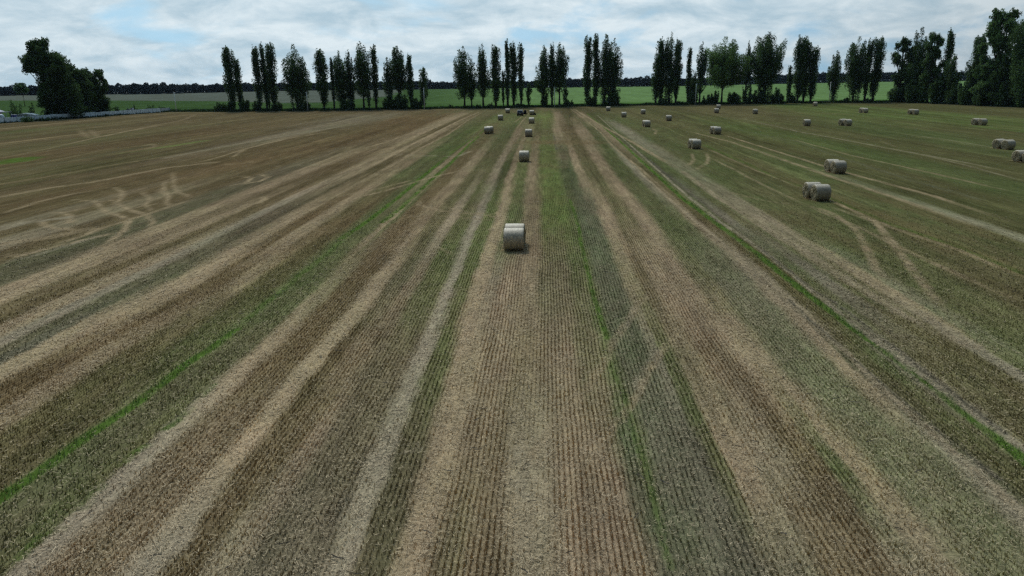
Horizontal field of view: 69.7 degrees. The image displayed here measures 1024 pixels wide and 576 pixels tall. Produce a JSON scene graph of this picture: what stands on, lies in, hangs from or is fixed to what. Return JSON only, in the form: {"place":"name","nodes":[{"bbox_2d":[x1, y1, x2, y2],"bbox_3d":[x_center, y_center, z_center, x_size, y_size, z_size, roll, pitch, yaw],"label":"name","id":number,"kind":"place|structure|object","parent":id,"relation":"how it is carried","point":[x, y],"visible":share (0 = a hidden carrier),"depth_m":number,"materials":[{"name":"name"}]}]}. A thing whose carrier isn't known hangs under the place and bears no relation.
{"place":"outdoors","nodes":[
{"label":"outdoors","id":0,"kind":"place"},
{"bbox_2d":[0,81,1019,123],"bbox_3d":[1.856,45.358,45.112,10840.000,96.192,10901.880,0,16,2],"label":"ground","id":1,"kind":"structure","parent":0,"point":[447,97],"depth_m":433.83,"materials":[{"name":"green plant"}]},
{"bbox_2d":[8,100,21,116],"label":"bush","id":2,"kind":"object","parent":1,"relation":"on","point":[13,109],"visible":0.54,"depth_m":216.09,"materials":[{"name":"green plant"}]},
{"bbox_2d":[13,82,28,105],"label":"broadleaf tree","id":3,"kind":"object","parent":1,"relation":"on","point":[20,87],"visible":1,"depth_m":346.06,"materials":[{"name":"green plant"}]},
{"bbox_2d":[18,37,87,116],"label":"broadleaf tree","id":4,"kind":"object","parent":1,"relation":"on","point":[58,90],"visible":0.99,"depth_m":220.93,"materials":[{"name":"green plant"}]},
{"bbox_2d":[0,108,160,122],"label":"concrete fence","id":5,"kind":"object","parent":1,"relation":"on","point":[50,116],"visible":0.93,"depth_m":232.32,"materials":[{"name":"grey concrete"}]},
{"bbox_2d":[66,63,98,111],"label":"broadleaf tree","id":6,"kind":"object","parent":1,"relation":"on","point":[80,77],"visible":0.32,"depth_m":231.53,"materials":[{"name":"green plant"}]},
{"bbox_2d":[81,67,113,111],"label":"broadleaf tree","id":7,"kind":"object","parent":1,"relation":"on","point":[98,80],"visible":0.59,"depth_m":237.92,"materials":[{"name":"green plant"}]},
{"bbox_2d":[221,45,237,104],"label":"poplar tree","id":8,"kind":"object","parent":1,"relation":"on","point":[227,61],"visible":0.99,"depth_m":261.19,"materials":[{"name":"green plant"}]},
{"bbox_2d":[224,100,236,110],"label":"bush","id":9,"kind":"object","parent":1,"relation":"on","point":[231,105],"visible":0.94,"depth_m":262.88,"materials":[{"name":"green plant"}]},
{"bbox_2d":[233,59,243,104],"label":"poplar tree","id":10,"kind":"object","parent":1,"relation":"on","point":[238,76],"visible":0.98,"depth_m":263.36,"materials":[{"name":"green plant"}]},
{"bbox_2d":[239,98,250,110],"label":"bush","id":11,"kind":"object","parent":1,"relation":"on","point":[245,105],"visible":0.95,"depth_m":262.50,"materials":[{"name":"green plant"}]},
{"bbox_2d":[251,44,263,109],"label":"poplar tree","id":12,"kind":"object","parent":1,"relation":"on","point":[258,77],"visible":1,"depth_m":262.34,"materials":[{"name":"green plant"}]},
{"bbox_2d":[259,41,269,107],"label":"poplar tree","id":13,"kind":"object","parent":1,"relation":"on","point":[264,76],"visible":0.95,"depth_m":264.09,"materials":[{"name":"green plant"}]},
{"bbox_2d":[263,42,278,104],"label":"poplar tree","id":14,"kind":"object","parent":1,"relation":"on","point":[270,66],"visible":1,"depth_m":262.18,"materials":[{"name":"green plant"}]},
{"bbox_2d":[280,44,312,108],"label":"poplar tree","id":15,"kind":"object","parent":1,"relation":"on","point":[294,78],"visible":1,"depth_m":263.50,"materials":[{"name":"green plant"}]},
{"bbox_2d":[312,48,329,108],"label":"poplar tree","id":16,"kind":"object","parent":1,"relation":"on","point":[321,78],"visible":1,"depth_m":263.49,"materials":[{"name":"green plant"}]},
{"bbox_2d":[329,57,335,108],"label":"poplar tree","id":17,"kind":"object","parent":1,"relation":"on","point":[332,83],"visible":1,"depth_m":264.89,"materials":[{"name":"green plant"}]},
{"bbox_2d":[332,50,350,106],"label":"broadleaf tree","id":18,"kind":"object","parent":1,"relation":"on","point":[339,72],"visible":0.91,"depth_m":265.25,"materials":[{"name":"green plant"}]},
{"bbox_2d":[339,99,354,108],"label":"bush","id":19,"kind":"object","parent":1,"relation":"on","point":[345,104],"visible":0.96,"depth_m":264.82,"materials":[{"name":"green plant"}]},
{"bbox_2d":[343,49,355,103],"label":"broadleaf tree","id":20,"kind":"object","parent":1,"relation":"on","point":[350,89],"visible":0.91,"depth_m":265.76,"materials":[{"name":"green plant"}]},
{"bbox_2d":[350,41,371,107],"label":"broadleaf tree","id":21,"kind":"object","parent":1,"relation":"on","point":[361,69],"visible":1,"depth_m":264.23,"materials":[{"name":"green plant"}]},
{"bbox_2d":[369,44,378,107],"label":"poplar tree","id":22,"kind":"object","parent":1,"relation":"on","point":[374,77],"visible":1,"depth_m":265.77,"materials":[{"name":"green plant"}]},
{"bbox_2d":[381,57,393,99],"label":"poplar tree","id":23,"kind":"object","parent":1,"relation":"on","point":[386,80],"visible":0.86,"depth_m":267.88,"materials":[{"name":"green plant"}]},
{"bbox_2d":[382,96,395,107],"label":"bush","id":24,"kind":"object","parent":1,"relation":"on","point":[388,103],"visible":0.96,"depth_m":267.28,"materials":[{"name":"green plant"}]},
{"bbox_2d":[387,45,408,97],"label":"poplar tree","id":25,"kind":"object","parent":1,"relation":"on","point":[399,71],"visible":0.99,"depth_m":266.15,"materials":[{"name":"green plant"}]},
{"bbox_2d":[393,94,408,108],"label":"bush","id":26,"kind":"object","parent":1,"relation":"on","point":[401,102],"visible":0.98,"depth_m":267.50,"materials":[{"name":"green plant"}]},
{"bbox_2d":[405,53,413,106],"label":"poplar tree","id":27,"kind":"object","parent":1,"relation":"on","point":[409,81],"visible":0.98,"depth_m":268.26,"materials":[{"name":"green plant"}]},
{"bbox_2d":[411,98,422,108],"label":"bush","id":28,"kind":"object","parent":1,"relation":"on","point":[415,103],"visible":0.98,"depth_m":268.57,"materials":[{"name":"green plant"}]},
{"bbox_2d":[418,67,428,104],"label":"poplar tree","id":29,"kind":"object","parent":1,"relation":"on","point":[423,78],"visible":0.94,"depth_m":269.42,"materials":[{"name":"green plant"}]},
{"bbox_2d":[453,46,475,105],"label":"poplar tree","id":30,"kind":"object","parent":1,"relation":"on","point":[463,77],"visible":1,"depth_m":269.81,"materials":[{"name":"green plant"}]},
{"bbox_2d":[466,65,476,105],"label":"poplar tree","id":31,"kind":"object","parent":1,"relation":"on","point":[473,89],"visible":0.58,"depth_m":274.36,"materials":[{"name":"green plant"}]},
{"bbox_2d":[474,44,492,105],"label":"poplar tree","id":32,"kind":"object","parent":1,"relation":"on","point":[482,78],"visible":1,"depth_m":270.86,"materials":[{"name":"green plant"}]},
{"bbox_2d":[0,71,967,95],"bbox_3d":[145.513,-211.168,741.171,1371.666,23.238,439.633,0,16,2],"label":"wood","id":33,"kind":"object","parent":1,"relation":"on","point":[144,88],"visible":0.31,"depth_m":824.14,"materials":[{"name":"green plant"}]},
{"bbox_2d":[489,45,501,105],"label":"poplar tree","id":34,"kind":"object","parent":1,"relation":"on","point":[495,72],"visible":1,"depth_m":271.71,"materials":[{"name":"green plant"}]},
{"bbox_2d":[501,70,504,104],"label":"poplar tree","id":35,"kind":"object","parent":1,"relation":"on","point":[502,85],"visible":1,"depth_m":273.98,"materials":[{"name":"green plant"}]},
{"bbox_2d":[504,38,510,105],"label":"poplar tree","id":36,"kind":"object","parent":1,"relation":"on","point":[507,72],"visible":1,"depth_m":272.67,"materials":[{"name":"green plant"}]},
{"bbox_2d":[0,99,1023,123],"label":"verge weeds","id":37,"kind":"object","parent":1,"relation":"on","point":[494,106],"visible":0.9,"depth_m":270.63,"materials":[{"name":"green plant"}]},
{"bbox_2d":[509,43,517,104],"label":"poplar tree","id":38,"kind":"object","parent":1,"relation":"on","point":[513,65],"visible":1,"depth_m":273.49,"materials":[{"name":"green plant"}]},
{"bbox_2d":[517,42,524,104],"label":"poplar tree","id":39,"kind":"object","parent":1,"relation":"on","point":[520,58],"visible":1,"depth_m":273.39,"materials":[{"name":"green plant"}]},
{"bbox_2d":[525,83,532,104],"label":"poplar tree","id":40,"kind":"object","parent":1,"relation":"on","point":[529,90],"visible":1,"depth_m":276.00,"materials":[{"name":"green plant"}]},
{"bbox_2d":[533,45,552,96],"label":"poplar tree","id":41,"kind":"object","parent":1,"relation":"on","point":[543,78],"visible":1,"depth_m":274.27,"materials":[{"name":"green plant"}]},
{"bbox_2d":[549,44,554,104],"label":"poplar tree","id":42,"kind":"object","parent":1,"relation":"on","point":[552,52],"visible":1,"depth_m":275.69,"materials":[{"name":"green plant"}]},
{"bbox_2d":[548,42,569,105],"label":"poplar tree","id":43,"kind":"object","parent":1,"relation":"on","point":[560,69],"visible":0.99,"depth_m":274.48,"materials":[{"name":"green plant"}]},
{"bbox_2d":[582,35,593,98],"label":"poplar tree","id":44,"kind":"object","parent":1,"relation":"on","point":[588,61],"visible":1,"depth_m":276.79,"materials":[{"name":"green plant"}]},
{"bbox_2d":[583,96,597,105],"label":"bush","id":45,"kind":"object","parent":1,"relation":"on","point":[592,101],"visible":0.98,"depth_m":278.82,"materials":[{"name":"green plant"}]},
{"bbox_2d":[591,33,600,100],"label":"poplar tree","id":46,"kind":"object","parent":1,"relation":"on","point":[595,60],"visible":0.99,"depth_m":278.14,"materials":[{"name":"green plant"}]},
{"bbox_2d":[596,33,615,103],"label":"poplar tree","id":47,"kind":"object","parent":1,"relation":"on","point":[604,69],"visible":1,"depth_m":277.81,"materials":[{"name":"green plant"}]},
{"bbox_2d":[605,92,620,104],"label":"bush","id":48,"kind":"object","parent":1,"relation":"on","point":[613,99],"visible":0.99,"depth_m":279.76,"materials":[{"name":"green plant"}]},
{"bbox_2d":[607,38,623,94],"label":"poplar tree","id":49,"kind":"object","parent":1,"relation":"on","point":[617,62],"visible":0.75,"depth_m":279.89,"materials":[{"name":"green plant"}]},
{"bbox_2d":[650,52,662,102],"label":"poplar tree","id":50,"kind":"object","parent":1,"relation":"on","point":[657,71],"visible":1,"depth_m":282.23,"materials":[{"name":"green plant"}]},
{"bbox_2d":[655,36,666,97],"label":"poplar tree","id":51,"kind":"object","parent":1,"relation":"on","point":[661,47],"visible":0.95,"depth_m":281.30,"materials":[{"name":"green plant"}]},
{"bbox_2d":[662,32,681,102],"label":"poplar tree","id":52,"kind":"object","parent":1,"relation":"on","point":[670,79],"visible":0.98,"depth_m":281.50,"materials":[{"name":"green plant"}]},
{"bbox_2d":[673,37,683,102],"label":"poplar tree","id":53,"kind":"object","parent":1,"relation":"on","point":[676,89],"visible":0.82,"depth_m":283.30,"materials":[{"name":"green plant"}]},
{"bbox_2d":[685,46,692,101],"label":"poplar tree","id":54,"kind":"object","parent":1,"relation":"on","point":[689,74],"visible":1,"depth_m":283.80,"materials":[{"name":"green plant"}]},
{"bbox_2d":[687,90,697,102],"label":"bush","id":55,"kind":"object","parent":1,"relation":"on","point":[691,98],"visible":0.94,"depth_m":284.69,"materials":[{"name":"green plant"}]},
{"bbox_2d":[689,70,698,96],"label":"broadleaf tree","id":56,"kind":"object","parent":1,"relation":"on","point":[693,82],"visible":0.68,"depth_m":286.47,"materials":[{"name":"green plant"}]},
{"bbox_2d":[695,42,707,102],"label":"poplar tree","id":57,"kind":"object","parent":1,"relation":"on","point":[701,69],"visible":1,"depth_m":283.59,"materials":[{"name":"green plant"}]},
{"bbox_2d":[703,36,751,102],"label":"broadleaf tree","id":58,"kind":"object","parent":1,"relation":"on","point":[728,67],"visible":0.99,"depth_m":281.91,"materials":[{"name":"green plant"}]},
{"bbox_2d":[726,92,741,103],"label":"bush","id":59,"kind":"object","parent":1,"relation":"on","point":[734,98],"visible":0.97,"depth_m":286.33,"materials":[{"name":"green plant"}]},
{"bbox_2d":[742,84,751,102],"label":"bush","id":60,"kind":"object","parent":1,"relation":"on","point":[746,99],"visible":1,"depth_m":287.07,"materials":[{"name":"green plant"}]},
{"bbox_2d":[742,40,752,90],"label":"poplar tree","id":61,"kind":"object","parent":1,"relation":"on","point":[746,80],"visible":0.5,"depth_m":288.07,"materials":[{"name":"green plant"}]},
{"bbox_2d":[751,86,768,103],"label":"bush","id":62,"kind":"object","parent":1,"relation":"on","point":[760,97],"visible":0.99,"depth_m":287.17,"materials":[{"name":"green plant"}]},
{"bbox_2d":[746,31,786,102],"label":"broadleaf tree","id":63,"kind":"object","parent":1,"relation":"on","point":[766,66],"visible":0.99,"depth_m":284.20,"materials":[{"name":"green plant"}]},
{"bbox_2d":[769,88,784,102],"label":"bush","id":64,"kind":"object","parent":1,"relation":"on","point":[776,97],"visible":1,"depth_m":288.34,"materials":[{"name":"green plant"}]},
{"bbox_2d":[786,66,793,100],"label":"poplar tree","id":65,"kind":"object","parent":1,"relation":"on","point":[789,81],"visible":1,"depth_m":289.26,"materials":[{"name":"green plant"}]},
{"bbox_2d":[792,36,808,100],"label":"poplar tree","id":66,"kind":"object","parent":1,"relation":"on","point":[799,53],"visible":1,"depth_m":287.75,"materials":[{"name":"green plant"}]},
{"bbox_2d":[801,40,813,100],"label":"poplar tree","id":67,"kind":"object","parent":1,"relation":"on","point":[805,87],"visible":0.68,"depth_m":289.60,"materials":[{"name":"green plant"}]},
{"bbox_2d":[806,45,820,100],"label":"poplar tree","id":68,"kind":"object","parent":1,"relation":"on","point":[812,77],"visible":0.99,"depth_m":288.93,"materials":[{"name":"green plant"}]},
{"bbox_2d":[825,51,844,100],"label":"poplar tree","id":69,"kind":"object","parent":1,"relation":"on","point":[833,73],"visible":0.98,"depth_m":290.31,"materials":[{"name":"green plant"}]},
{"bbox_2d":[843,36,870,100],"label":"poplar tree","id":70,"kind":"object","parent":1,"relation":"on","point":[856,66],"visible":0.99,"depth_m":287.45,"materials":[{"name":"green plant"}]},
{"bbox_2d":[863,38,873,100],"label":"poplar tree","id":71,"kind":"object","parent":1,"relation":"on","point":[869,49],"visible":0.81,"depth_m":288.44,"materials":[{"name":"green plant"}]},
{"bbox_2d":[868,36,886,100],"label":"poplar tree","id":72,"kind":"object","parent":1,"relation":"on","point":[879,47],"visible":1,"depth_m":286.89,"materials":[{"name":"green plant"}]},
{"bbox_2d":[887,81,906,101],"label":"bush","id":73,"kind":"object","parent":1,"relation":"on","point":[896,94],"visible":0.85,"depth_m":285.81,"materials":[{"name":"green plant"}]},
{"bbox_2d":[890,36,914,96],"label":"broadleaf tree","id":74,"kind":"object","parent":1,"relation":"on","point":[904,42],"visible":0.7,"depth_m":285.58,"materials":[{"name":"green plant"}]},
{"bbox_2d":[904,79,924,102],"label":"bush","id":75,"kind":"object","parent":1,"relation":"on","point":[911,94],"visible":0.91,"depth_m":279.12,"materials":[{"name":"green plant"}]},
{"bbox_2d":[901,26,929,84],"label":"broadleaf tree","id":76,"kind":"object","parent":1,"relation":"on","point":[916,70],"visible":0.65,"depth_m":280.75,"materials":[{"name":"green plant"}]},
{"bbox_2d":[916,32,944,102],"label":"broadleaf tree","id":77,"kind":"object","parent":1,"relation":"on","point":[933,70],"visible":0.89,"depth_m":273.44,"materials":[{"name":"green plant"}]},
{"bbox_2d":[928,73,947,103],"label":"bush","id":78,"kind":"object","parent":1,"relation":"on","point":[935,95],"visible":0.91,"depth_m":269.17,"materials":[{"name":"green plant"}]},
{"bbox_2d":[941,27,955,75],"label":"poplar tree","id":79,"kind":"object","parent":1,"relation":"on","point":[949,51],"visible":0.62,"depth_m":268.48,"materials":[{"name":"green plant"}]},
{"bbox_2d":[940,53,962,102],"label":"broadleaf tree","id":80,"kind":"object","parent":1,"relation":"on","point":[951,70],"visible":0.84,"depth_m":264.71,"materials":[{"name":"green plant"}]},
{"bbox_2d":[946,82,962,103],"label":"bush","id":81,"kind":"object","parent":1,"relation":"on","point":[952,97],"visible":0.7,"depth_m":261.76,"materials":[{"name":"green plant"}]},
{"bbox_2d":[957,75,976,104],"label":"bush","id":82,"kind":"object","parent":1,"relation":"on","point":[965,95],"visible":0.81,"depth_m":255.46,"materials":[{"name":"green plant"}]},
{"bbox_2d":[965,34,988,85],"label":"poplar tree","id":83,"kind":"object","parent":1,"relation":"on","point":[976,60],"visible":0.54,"depth_m":253.00,"materials":[{"name":"green plant"}]},
{"bbox_2d":[971,85,992,105],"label":"bush","id":84,"kind":"object","parent":1,"relation":"on","point":[979,98],"visible":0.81,"depth_m":248.36,"materials":[{"name":"green plant"}]},
{"bbox_2d":[968,7,1022,102],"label":"broadleaf tree","id":85,"kind":"object","parent":1,"relation":"on","point":[995,34],"visible":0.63,"depth_m":243.63,"materials":[{"name":"green plant"}]},
{"bbox_2d":[986,51,1013,104],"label":"broadleaf tree","id":86,"kind":"object","parent":1,"relation":"on","point":[999,76],"visible":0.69,"depth_m":241.85,"materials":[{"name":"green plant"}]},
{"bbox_2d":[994,79,1016,106],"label":"bush","id":87,"kind":"object","parent":1,"relation":"on","point":[1002,100],"visible":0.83,"depth_m":240.27,"materials":[{"name":"green plant"}]},
{"bbox_2d":[1006,19,1023,101],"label":"poplar tree","id":88,"kind":"object","parent":1,"relation":"on","point":[1017,79],"visible":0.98,"depth_m":233.48,"materials":[{"name":"green plant"}]},
{"bbox_2d":[1015,91,1023,106],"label":"bush","id":89,"kind":"object","parent":1,"relation":"on","point":[1020,103],"visible":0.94,"depth_m":234.84,"materials":[{"name":"green plant"}]},
{"bbox_2d":[0,103,1023,575],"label":"stubble field","id":90,"kind":"structure","parent":0,"point":[86,175],"depth_m":35.30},
{"bbox_2d":[0,227,1020,573],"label":"dark stalks","id":91,"kind":"object","parent":90,"relation":"on","point":[508,423],"visible":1,"depth_m":24.54,"materials":[{"name":"plant"}]},
{"bbox_2d":[0,194,1023,575],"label":"loose straw","id":92,"kind":"object","parent":90,"relation":"on","point":[450,430],"visible":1,"depth_m":23.33,"materials":[{"name":"beige plant"}]},
{"bbox_2d":[0,149,1023,575],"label":"green regrowth","id":93,"kind":"object","parent":90,"relation":"on","point":[186,361],"visible":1,"depth_m":30.79,"materials":[{"name":"green plant"}]},
{"bbox_2d":[503,228,524,249],"bbox_3d":[0.126,-3.173,47.505,1.446,1.413,1.465,0,16,2],"label":"round bale","id":94,"kind":"object","parent":90,"relation":"on","point":[513,238],"visible":1,"depth_m":46.90,"materials":[{"name":"plant"}]},
{"bbox_2d":[504,223,525,237],"bbox_3d":[0.203,-3.583,48.923,1.442,1.422,1.443,0,16,3],"label":"round bale","id":95,"kind":"object","parent":90,"relation":"on","point":[514,225],"visible":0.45,"depth_m":48.45,"materials":[{"name":"plant"}]},
{"bbox_2d":[519,151,528,161],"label":"round bale","id":96,"kind":"object","parent":90,"relation":"on","point":[523,156],"visible":1,"depth_m":97.00,"materials":[{"name":"plant"}]},
{"bbox_2d":[691,139,700,148],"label":"round bale","id":97,"kind":"object","parent":90,"relation":"on","point":[695,143],"visible":1,"depth_m":111.70,"materials":[{"name":"plant"}]},
{"bbox_2d":[483,112,1022,251],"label":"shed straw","id":98,"kind":"object","parent":90,"relation":"on","point":[702,148],"visible":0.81,"depth_m":91.58,"materials":[{"name":"beige plant"}]},
{"bbox_2d":[802,182,820,197],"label":"round bale","id":99,"kind":"object","parent":90,"relation":"on","point":[806,188],"visible":0.61,"depth_m":66.06,"materials":[{"name":"plant"}]},
{"bbox_2d":[810,184,831,200],"bbox_3d":[27.323,-8.459,65.036,1.442,1.422,1.443,-1,16,-2],"label":"round bale","id":100,"kind":"object","parent":90,"relation":"on","point":[820,192],"visible":1,"depth_m":64.48,"materials":[{"name":"plant"}]},
{"bbox_2d":[824,159,838,171],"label":"round bale","id":101,"kind":"object","parent":90,"relation":"on","point":[827,163],"visible":0.56,"depth_m":83.87,"materials":[{"name":"plant"}]},
{"bbox_2d":[830,161,846,173],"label":"round bale","id":102,"kind":"object","parent":90,"relation":"on","point":[838,167],"visible":1,"depth_m":82.24,"materials":[{"name":"plant"}]},
{"bbox_2d":[992,139,1004,148],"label":"round bale","id":103,"kind":"object","parent":90,"relation":"on","point":[996,143],"visible":0.71,"depth_m":107.69,"materials":[{"name":"plant"}]},
{"bbox_2d":[1001,140,1015,149],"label":"round bale","id":104,"kind":"object","parent":90,"relation":"on","point":[1008,144],"visible":1,"depth_m":106.21,"materials":[{"name":"plant"}]},
{"bbox_2d":[1011,150,1023,161],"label":"round bale","id":105,"kind":"object","parent":90,"relation":"on","point":[1017,155],"visible":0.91,"depth_m":91.67,"materials":[{"name":"plant"}]},
{"bbox_2d":[0,0,1023,91],"label":"sky","id":106,"kind":"structure","parent":0,"point":[178,42],"materials":[{"name":"white"}]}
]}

